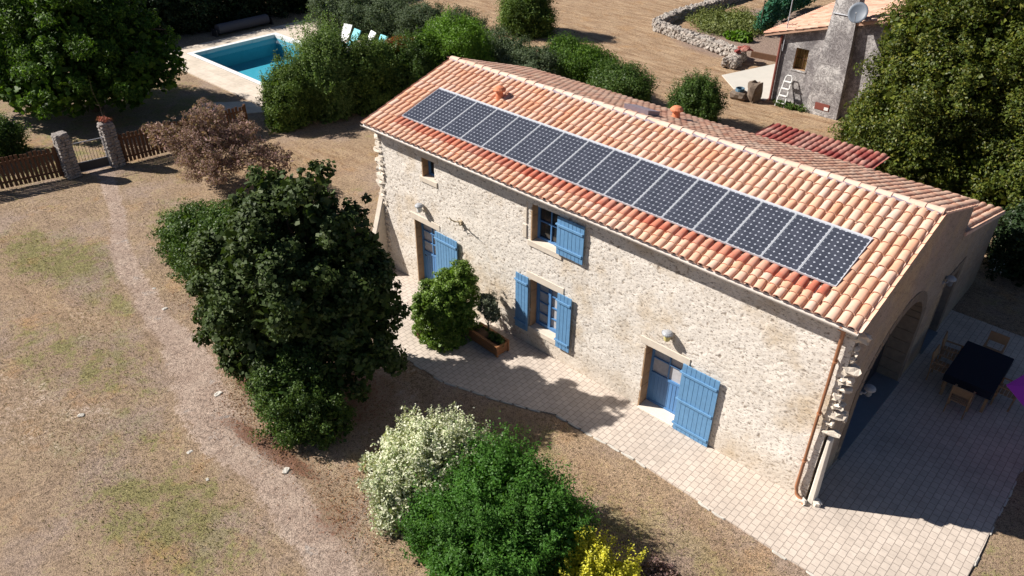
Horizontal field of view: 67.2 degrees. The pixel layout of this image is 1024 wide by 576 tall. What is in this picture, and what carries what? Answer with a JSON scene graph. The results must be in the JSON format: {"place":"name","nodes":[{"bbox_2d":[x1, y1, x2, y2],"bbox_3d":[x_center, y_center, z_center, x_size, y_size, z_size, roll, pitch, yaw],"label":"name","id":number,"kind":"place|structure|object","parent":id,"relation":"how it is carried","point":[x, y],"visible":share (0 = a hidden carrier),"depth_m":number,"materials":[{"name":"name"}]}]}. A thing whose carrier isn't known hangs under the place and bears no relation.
{"place":"outdoors","nodes":[
{"label":"outdoors","id":0,"kind":"place"},
{"bbox_2d":[0,0,1023,575],"bbox_3d":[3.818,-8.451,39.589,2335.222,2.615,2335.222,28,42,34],"label":"ground","id":1,"kind":"structure","parent":0,"point":[32,542],"depth_m":19.91,"materials":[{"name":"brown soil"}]},
{"bbox_2d":[0,111,32,161],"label":"laurel bush","id":2,"kind":"object","parent":1,"relation":"on","point":[11,137],"visible":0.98,"depth_m":32.20,"materials":[{"name":"green plant"}]},
{"bbox_2d":[0,146,64,188],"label":"picket fence","id":3,"kind":"object","parent":1,"relation":"on","point":[28,177],"visible":1,"depth_m":30.14,"materials":[{"name":"brown wood"}]},
{"bbox_2d":[51,130,81,179],"bbox_3d":[-17.668,-5.272,30.568,0.576,1.889,0.581,28,42,34],"label":"stone gate post","id":4,"kind":"object","parent":1,"relation":"on","point":[65,151],"visible":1,"depth_m":30.37,"materials":[{"name":"grey stone"}]},
{"bbox_2d":[72,136,110,172],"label":"iron gate","id":5,"kind":"structure","parent":4,"relation":"attached to","point":[94,164],"depth_m":31.32,"materials":[{"name":"metal"}]},
{"bbox_2d":[0,0,188,120],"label":"chestnut tree","id":6,"kind":"object","parent":1,"relation":"on","point":[56,56],"visible":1,"depth_m":33.74,"materials":[{"name":"green plant"}]},
{"bbox_2d":[97,121,125,168],"bbox_3d":[-16.344,-5.877,31.442,0.573,1.956,0.581,28,42,34],"label":"stone gate post","id":7,"kind":"object","parent":1,"relation":"on","point":[110,138],"visible":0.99,"depth_m":31.25,"materials":[{"name":"grey stone"}]},
{"bbox_2d":[89,79,117,158],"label":"sedum plant","id":8,"kind":"object","parent":7,"relation":"on","point":[104,119],"visible":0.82,"depth_m":30.75,"materials":[{"name":"green plant"}]},
{"bbox_2d":[117,104,247,163],"bbox_3d":[-14.002,-6.659,33.175,5.482,1.360,0.150,-24,41,-31],"label":"picket fence","id":9,"kind":"object","parent":1,"relation":"on","point":[153,149],"visible":0.48,"depth_m":32.30,"materials":[{"name":"brown wood"}]},
{"bbox_2d":[147,196,242,297],"bbox_3d":[-9.704,-1.590,24.481,4.837,2.766,3.362,12,35,16],"label":"spreading shrub","id":10,"kind":"object","parent":1,"relation":"on","point":[188,222],"visible":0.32,"depth_m":24.12,"materials":[{"name":"green plant"}]},
{"bbox_2d":[109,0,313,38],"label":"dark hedge","id":11,"kind":"object","parent":1,"relation":"on","point":[195,16],"visible":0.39,"depth_m":47.98,"materials":[{"name":"green plant"}]},
{"bbox_2d":[214,391,222,396],"bbox_3d":[-7.756,2.795,20.343,0.161,0.068,0.229,28,42,34],"label":"path stone","id":12,"kind":"object","parent":1,"relation":"on","point":[217,393],"visible":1,"depth_m":20.32,"materials":[{"name":"stone"}]},
{"bbox_2d":[141,97,298,185],"bbox_3d":[-11.798,-5.439,29.617,6.915,3.402,3.246,17,37,23],"label":"smoke bush","id":13,"kind":"object","parent":1,"relation":"on","point":[210,157],"visible":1,"depth_m":29.09,"materials":[{"name":"brown plant"}]},
{"bbox_2d":[201,101,263,114],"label":"paving slab","id":14,"kind":"structure","parent":1,"relation":"on","point":[252,108],"depth_m":37.50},
{"bbox_2d":[211,14,273,36],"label":"pool cover roller","id":15,"kind":"object","parent":1,"relation":"on","point":[240,24],"visible":1,"depth_m":48.17,"materials":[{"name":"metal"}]},
{"bbox_2d":[168,19,360,105],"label":"pool deck","id":16,"kind":"structure","parent":1,"relation":"on","point":[241,87],"depth_m":42.21,"materials":[{"name":"beige stone"}]},
{"bbox_2d":[187,32,305,85],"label":"swimming pool","id":17,"kind":"structure","parent":16,"relation":"in","point":[249,59],"depth_m":46.45,"materials":[{"name":"white paint"}]},
{"bbox_2d":[341,23,352,41],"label":"sun lounger","id":18,"kind":"object","parent":16,"relation":"on","point":[349,29],"visible":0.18,"depth_m":45.93,"materials":[{"name":"white fabric"}]},
{"bbox_2d":[346,28,360,44],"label":"sun lounger","id":19,"kind":"object","parent":16,"relation":"on","point":[355,31],"visible":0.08,"depth_m":45.09,"materials":[{"name":"teal fabric"}]},
{"bbox_2d":[355,30,376,46],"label":"sun lounger","id":20,"kind":"object","parent":16,"relation":"on","point":[372,33],"visible":0.06,"depth_m":44.75,"materials":[{"name":"white fabric"}]},
{"bbox_2d":[282,467,289,473],"bbox_3d":[-5.314,4.298,18.141,0.145,0.063,0.202,8,35,11],"label":"path stone","id":21,"kind":"object","parent":1,"relation":"on","point":[286,470],"visible":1,"depth_m":18.11,"materials":[{"name":"stone"}]},
{"bbox_2d":[255,50,320,134],"bbox_3d":[-10.203,-9.122,35.240,3.130,3.281,3.576,28,42,34],"label":"laurel shrub","id":22,"kind":"object","parent":1,"relation":"on","point":[285,106],"visible":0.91,"depth_m":34.66,"materials":[{"name":"green plant"}]},
{"bbox_2d":[236,334,356,451],"bbox_3d":[-5.533,2.308,18.962,3.919,2.497,2.578,28,42,34],"label":"skirt shrub","id":23,"kind":"object","parent":1,"relation":"on","point":[308,409],"visible":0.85,"depth_m":18.36,"materials":[{"name":"green plant"}]},
{"bbox_2d":[185,159,411,402],"bbox_3d":[-5.399,-0.093,19.062,4.351,6.074,5.710,74,77,55],"label":"broadleaf tree","id":24,"kind":"object","parent":1,"relation":"on","point":[322,278],"visible":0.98,"depth_m":18.16,"materials":[{"name":"green plant"}]},
{"bbox_2d":[278,0,359,123],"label":"tall shrub","id":25,"kind":"object","parent":1,"relation":"on","point":[321,52],"visible":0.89,"depth_m":35.12,"materials":[{"name":"green plant"}]},
{"bbox_2d":[335,32,404,116],"bbox_3d":[-6.776,-10.443,36.824,3.982,3.786,3.705,28,42,34],"label":"dark shrub","id":26,"kind":"object","parent":1,"relation":"on","point":[369,56],"visible":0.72,"depth_m":35.90,"materials":[{"name":"green plant"}]},
{"bbox_2d":[357,425,398,471],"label":"spindly shrub","id":27,"kind":"object","parent":1,"relation":"on","point":[364,458],"visible":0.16,"depth_m":18.05,"materials":[{"name":"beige plant"}]},
{"bbox_2d":[305,0,491,39],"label":"clipped hedge","id":28,"kind":"object","parent":1,"relation":"on","point":[389,18],"visible":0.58,"depth_m":45.09,"materials":[{"name":"green plant"}]},
{"bbox_2d":[384,35,421,53],"bbox_3d":[-5.282,-10.822,37.934,1.937,3.171,2.840,28,42,34],"label":"red photinia","id":29,"kind":"object","parent":1,"relation":"on","point":[392,40],"visible":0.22,"depth_m":36.79,"materials":[{"name":"green plant"}]},
{"bbox_2d":[378,31,434,97],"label":"photinia shrub","id":30,"kind":"object","parent":1,"relation":"on","point":[412,69],"visible":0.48,"depth_m":36.28,"materials":[{"name":"green plant"}]},
{"bbox_2d":[151,281,666,574],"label":"leaf litter","id":31,"kind":"object","parent":1,"relation":"on","point":[332,470],"visible":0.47,"depth_m":17.95,"materials":[{"name":"brown plant"}]},
{"bbox_2d":[397,24,455,71],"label":"laurel shrub","id":32,"kind":"object","parent":1,"relation":"on","point":[423,39],"visible":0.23,"depth_m":37.19,"materials":[{"name":"green plant"}]},
{"bbox_2d":[352,401,501,539],"bbox_3d":[-1.838,3.661,16.793,3.260,2.733,2.491,-16,37,-23],"label":"variegated shrub","id":33,"kind":"object","parent":1,"relation":"on","point":[398,464],"visible":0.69,"depth_m":16.44,"materials":[{"name":"green plant"}]},
{"bbox_2d":[409,258,482,352],"bbox_3d":[-1.843,0.406,21.731,2.047,2.640,1.731,-18,38,-25],"label":"clipped shrub","id":34,"kind":"object","parent":1,"relation":"on","point":[444,314],"visible":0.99,"depth_m":21.40,"materials":[{"name":"green plant"}]},
{"bbox_2d":[420,3,497,64],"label":"round shrub","id":35,"kind":"object","parent":1,"relation":"on","point":[462,37],"visible":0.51,"depth_m":37.55,"materials":[{"name":"green plant"}]},
{"bbox_2d":[393,411,602,575],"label":"privet shrub","id":36,"kind":"object","parent":1,"relation":"on","point":[506,508],"visible":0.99,"depth_m":15.03,"materials":[{"name":"green plant"}]},
{"bbox_2d":[439,17,571,78],"bbox_3d":[-0.946,-12.536,40.847,4.034,2.838,10.166,-26,42,-34],"label":"clipped hedge","id":37,"kind":"object","parent":1,"relation":"on","point":[512,51],"visible":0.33,"depth_m":38.93,"materials":[{"name":"green plant"}]},
{"bbox_2d":[495,0,559,38],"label":"tree","id":38,"kind":"object","parent":1,"relation":"on","point":[533,19],"visible":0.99,"depth_m":47.08,"materials":[{"name":"green plant"}]},
{"bbox_2d":[543,30,623,83],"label":"garden shrub","id":39,"kind":"object","parent":1,"relation":"on","point":[584,57],"visible":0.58,"depth_m":38.39,"materials":[{"name":"green plant"}]},
{"bbox_2d":[548,517,648,575],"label":"golden shrub","id":40,"kind":"object","parent":1,"relation":"on","point":[593,557],"visible":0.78,"depth_m":14.95,"materials":[{"name":"yellow plant"}]},
{"bbox_2d":[583,57,659,103],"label":"garden shrub","id":41,"kind":"object","parent":1,"relation":"on","point":[631,81],"visible":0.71,"depth_m":36.51,"materials":[{"name":"green plant"}]},
{"bbox_2d":[635,552,680,575],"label":"heather bush","id":42,"kind":"object","parent":1,"relation":"on","point":[654,566],"visible":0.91,"depth_m":15.51,"materials":[{"name":"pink plant"}]},
{"bbox_2d":[360,56,1005,504],"bbox_3d":[5.152,-2.926,23.510,15.429,6.218,13.517,28,42,34],"label":"stone farmhouse","id":43,"kind":"object","parent":1,"relation":"on","point":[774,302],"visible":0.98,"depth_m":18.76,"materials":[{"name":"stone"}]},
{"bbox_2d":[428,160,433,175],"bbox_3d":[-2.225,-3.490,22.221,0.500,0.600,0.060,28,42,34],"label":"window","id":44,"kind":"structure","parent":43,"relation":"in","point":[430,164],"depth_m":22.36,"materials":[{"name":"blue paint"}]},
{"bbox_2d":[421,223,457,279],"bbox_3d":[-2.210,-0.839,23.688,1.926,2.264,0.410,28,42,34],"label":"door","id":45,"kind":"structure","parent":43,"relation":"in","point":[439,249],"depth_m":23.60,"materials":[{"name":"blue paint"}]},
{"bbox_2d":[448,216,462,225],"bbox_3d":[-1.542,-1.878,21.862,0.605,0.353,0.333,28,42,34],"label":"antler ornament","id":46,"kind":"object","parent":43,"relation":"attached to","point":[460,222],"visible":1,"depth_m":21.92,"materials":[{"name":"beige"}]},
{"bbox_2d":[513,272,571,352],"bbox_3d":[0.912,0.603,21.181,2.026,1.816,0.410,28,42,34],"label":"window","id":47,"kind":"structure","parent":43,"relation":"in","point":[553,309],"depth_m":21.18,"materials":[{"name":"blue paint"}]},
{"bbox_2d":[537,207,584,264],"bbox_3d":[1.229,-1.411,19.517,1.774,1.113,0.380,48,56,48],"label":"window","id":48,"kind":"structure","parent":43,"relation":"in","point":[568,236],"depth_m":19.31,"materials":[{"name":"blue paint"}]},
{"bbox_2d":[646,349,720,446],"bbox_3d":[4.158,2.551,18.975,2.100,2.127,0.453,50,57,48],"label":"door","id":49,"kind":"structure","parent":43,"relation":"in","point":[676,387],"depth_m":18.85,"materials":[{"name":"blue paint"}]},
{"bbox_2d":[652,0,742,26],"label":"dry stone wall","id":50,"kind":"structure","parent":1,"relation":"on","point":[674,15],"depth_m":51.96,"materials":[{"name":"grey stone"}]},
{"bbox_2d":[665,66,730,122],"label":"round bush","id":51,"kind":"object","parent":1,"relation":"on","point":[699,96],"visible":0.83,"depth_m":34.65,"materials":[{"name":"green plant"}]},
{"bbox_2d":[652,20,746,68],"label":"dry stone wall","id":52,"kind":"structure","parent":1,"relation":"on","point":[732,58],"depth_m":45.97,"materials":[{"name":"grey stone"}]},
{"bbox_2d":[734,45,752,53],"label":"tile pile","id":53,"kind":"object","parent":52,"relation":"on","point":[743,48],"visible":1,"depth_m":43.24,"materials":[{"name":"red ceramic"}]},
{"bbox_2d":[413,364,1023,575],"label":"terrace kerb","id":54,"kind":"structure","parent":1,"relation":"on","point":[699,503],"depth_m":18.75,"materials":[{"name":"stone"}]},
{"bbox_2d":[685,2,770,36],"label":"squash plants","id":55,"kind":"object","parent":1,"relation":"on","point":[720,22],"visible":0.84,"depth_m":49.77,"materials":[{"name":"green plant"}]},
{"bbox_2d":[722,29,753,42],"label":"lettuce bed","id":56,"kind":"object","parent":1,"relation":"on","point":[737,35],"visible":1,"depth_m":47.22,"materials":[{"name":"green plant"}]},
{"bbox_2d":[730,80,762,102],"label":"rocks","id":57,"kind":"object","parent":1,"relation":"on","point":[753,94],"visible":0.98,"depth_m":38.44,"materials":[{"name":"brown stone"}]},
{"bbox_2d":[735,86,744,91],"bbox_3d":[11.469,-9.980,38.752,0.440,0.158,0.482,28,42,34],"label":"garden hose","id":58,"kind":"object","parent":57,"relation":"on","point":[739,89],"visible":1,"depth_m":38.66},
{"bbox_2d":[722,64,774,100],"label":"concrete slab","id":59,"kind":"structure","parent":1,"relation":"on","point":[763,74],"depth_m":41.63,"materials":[{"name":"beige concrete"}]},
{"bbox_2d":[751,51,776,61],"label":"timber edging","id":60,"kind":"object","parent":1,"relation":"on","point":[763,56],"visible":0.29,"depth_m":44.38,"materials":[{"name":"brown wood"}]},
{"bbox_2d":[775,75,792,107],"bbox_3d":[13.400,-9.682,37.920,0.519,1.479,0.527,28,42,34],"label":"step ladder","id":61,"kind":"object","parent":1,"relation":"on","point":[785,89],"visible":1,"depth_m":37.87,"materials":[{"name":"white metal"}]},
{"bbox_2d":[753,0,816,34],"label":"shrub","id":62,"kind":"object","parent":1,"relation":"on","point":[772,12],"visible":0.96,"depth_m":48.89,"materials":[{"name":"green plant"}]},
{"bbox_2d":[772,98,807,111],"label":"wall weed","id":63,"kind":"object","parent":1,"relation":"on","point":[791,106],"depth_m":37.82,"materials":[{"name":"green plant"}]},
{"bbox_2d":[764,0,935,119],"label":"grey outbuilding","id":64,"kind":"structure","parent":1,"relation":"on","point":[823,50],"depth_m":36.37,"materials":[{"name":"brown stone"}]},
{"bbox_2d":[791,48,808,72],"bbox_3d":[13.994,-11.024,37.247,0.760,1.110,0.290,28,42,34],"label":"window","id":65,"kind":"structure","parent":64,"relation":"in","point":[802,56],"depth_m":37.38,"materials":[{"name":"brown wood"}]},
{"bbox_2d":[828,0,1023,195],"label":"lime tree","id":66,"kind":"object","parent":1,"relation":"on","point":[931,80],"visible":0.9,"depth_m":27.21,"materials":[{"name":"green plant"}]},
{"bbox_2d":[923,12,1023,222],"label":"lime tree","id":67,"kind":"object","parent":1,"relation":"on","point":[999,166],"visible":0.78,"depth_m":26.52,"materials":[{"name":"green plant"}]},
{"bbox_2d":[982,199,1023,286],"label":"dark hedge","id":68,"kind":"object","parent":1,"relation":"on","point":[1007,250],"visible":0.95,"depth_m":24.75,"materials":[{"name":"green plant"}]},
{"bbox_2d":[1006,375,1023,405],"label":"parasol","id":69,"kind":"object","parent":1,"relation":"on","point":[1016,387],"visible":1,"depth_m":17.41,"materials":[{"name":"fabric"}]},
{"bbox_2d":[390,268,1023,575],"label":"terrace paving","id":70,"kind":"structure","parent":0,"point":[917,481],"depth_m":18.48,"materials":[{"name":"beige stone"}]},
{"bbox_2d":[468,322,509,357],"bbox_3d":[-0.668,1.470,22.028,0.500,0.370,1.210,-28,43,-36],"label":"wooden planter","id":71,"kind":"object","parent":70,"relation":"on","point":[480,336],"visible":0.88,"depth_m":21.85,"materials":[{"name":"brown wood"}]},
{"bbox_2d":[475,290,501,329],"bbox_3d":[-0.603,0.739,21.620,0.667,1.572,0.721,-18,38,-25],"label":"olive tree","id":72,"kind":"object","parent":71,"relation":"in","point":[491,312],"visible":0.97,"depth_m":21.36,"materials":[{"name":"green plant"}]},
{"bbox_2d":[485,327,504,346],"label":"planter herb","id":73,"kind":"object","parent":71,"relation":"in","point":[497,338],"visible":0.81,"depth_m":21.69,"materials":[{"name":"green plant"}]},
{"bbox_2d":[795,495,806,505],"bbox_3d":[6.536,4.810,17.421,0.248,0.185,0.183,28,42,34],"label":"foot stone","id":74,"kind":"object","parent":70,"relation":"on","point":[803,501],"visible":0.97,"depth_m":17.34,"materials":[{"name":"grey stone"}]},
{"bbox_2d":[812,498,821,507],"bbox_3d":[6.853,4.846,17.360,0.199,0.198,0.227,-20,39,-28],"label":"foot stone","id":75,"kind":"object","parent":70,"relation":"on","point":[817,502],"visible":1,"depth_m":17.29,"materials":[{"name":"grey stone"}]},
{"bbox_2d":[925,344,953,386],"bbox_3d":[11.554,2.093,20.763,0.537,0.931,0.490,28,42,34],"label":"garden chair","id":76,"kind":"object","parent":70,"relation":"on","point":[937,363],"visible":0.86,"depth_m":20.71,"materials":[{"name":"brown wood"}]},
{"bbox_2d":[935,331,963,366],"bbox_3d":[12.080,1.762,21.262,0.537,0.931,0.490,23,40,30],"label":"garden chair","id":77,"kind":"object","parent":70,"relation":"on","point":[944,348],"visible":0.78,"depth_m":21.21,"materials":[{"name":"brown wood"}]},
{"bbox_2d":[943,384,975,419],"bbox_3d":[11.449,2.819,19.680,0.490,0.931,0.537,28,42,34],"label":"garden chair","id":78,"kind":"object","parent":70,"relation":"on","point":[961,396],"visible":1,"depth_m":19.51,"materials":[{"name":"brown wood"}]},
{"bbox_2d":[939,341,1013,412],"bbox_3d":[12.350,2.359,20.546,1.170,0.740,1.910,28,42,34],"label":"garden table","id":79,"kind":"object","parent":70,"relation":"on","point":[980,370],"visible":0.99,"depth_m":20.20,"materials":[{"name":"black wood"}]},
{"bbox_2d":[983,330,1009,353],"bbox_3d":[13.268,1.750,21.296,0.490,0.931,0.537,28,42,34],"label":"garden chair","id":80,"kind":"object","parent":70,"relation":"on","point":[1002,339],"visible":0.52,"depth_m":21.25,"materials":[{"name":"brown wood"}]},
{"bbox_2d":[990,377,1015,411],"bbox_3d":[12.858,2.659,19.937,0.537,0.931,0.490,28,42,34],"label":"garden chair","id":81,"kind":"object","parent":70,"relation":"on","point":[1006,388],"visible":0.66,"depth_m":19.91,"materials":[{"name":"brown wood"}]}
]}

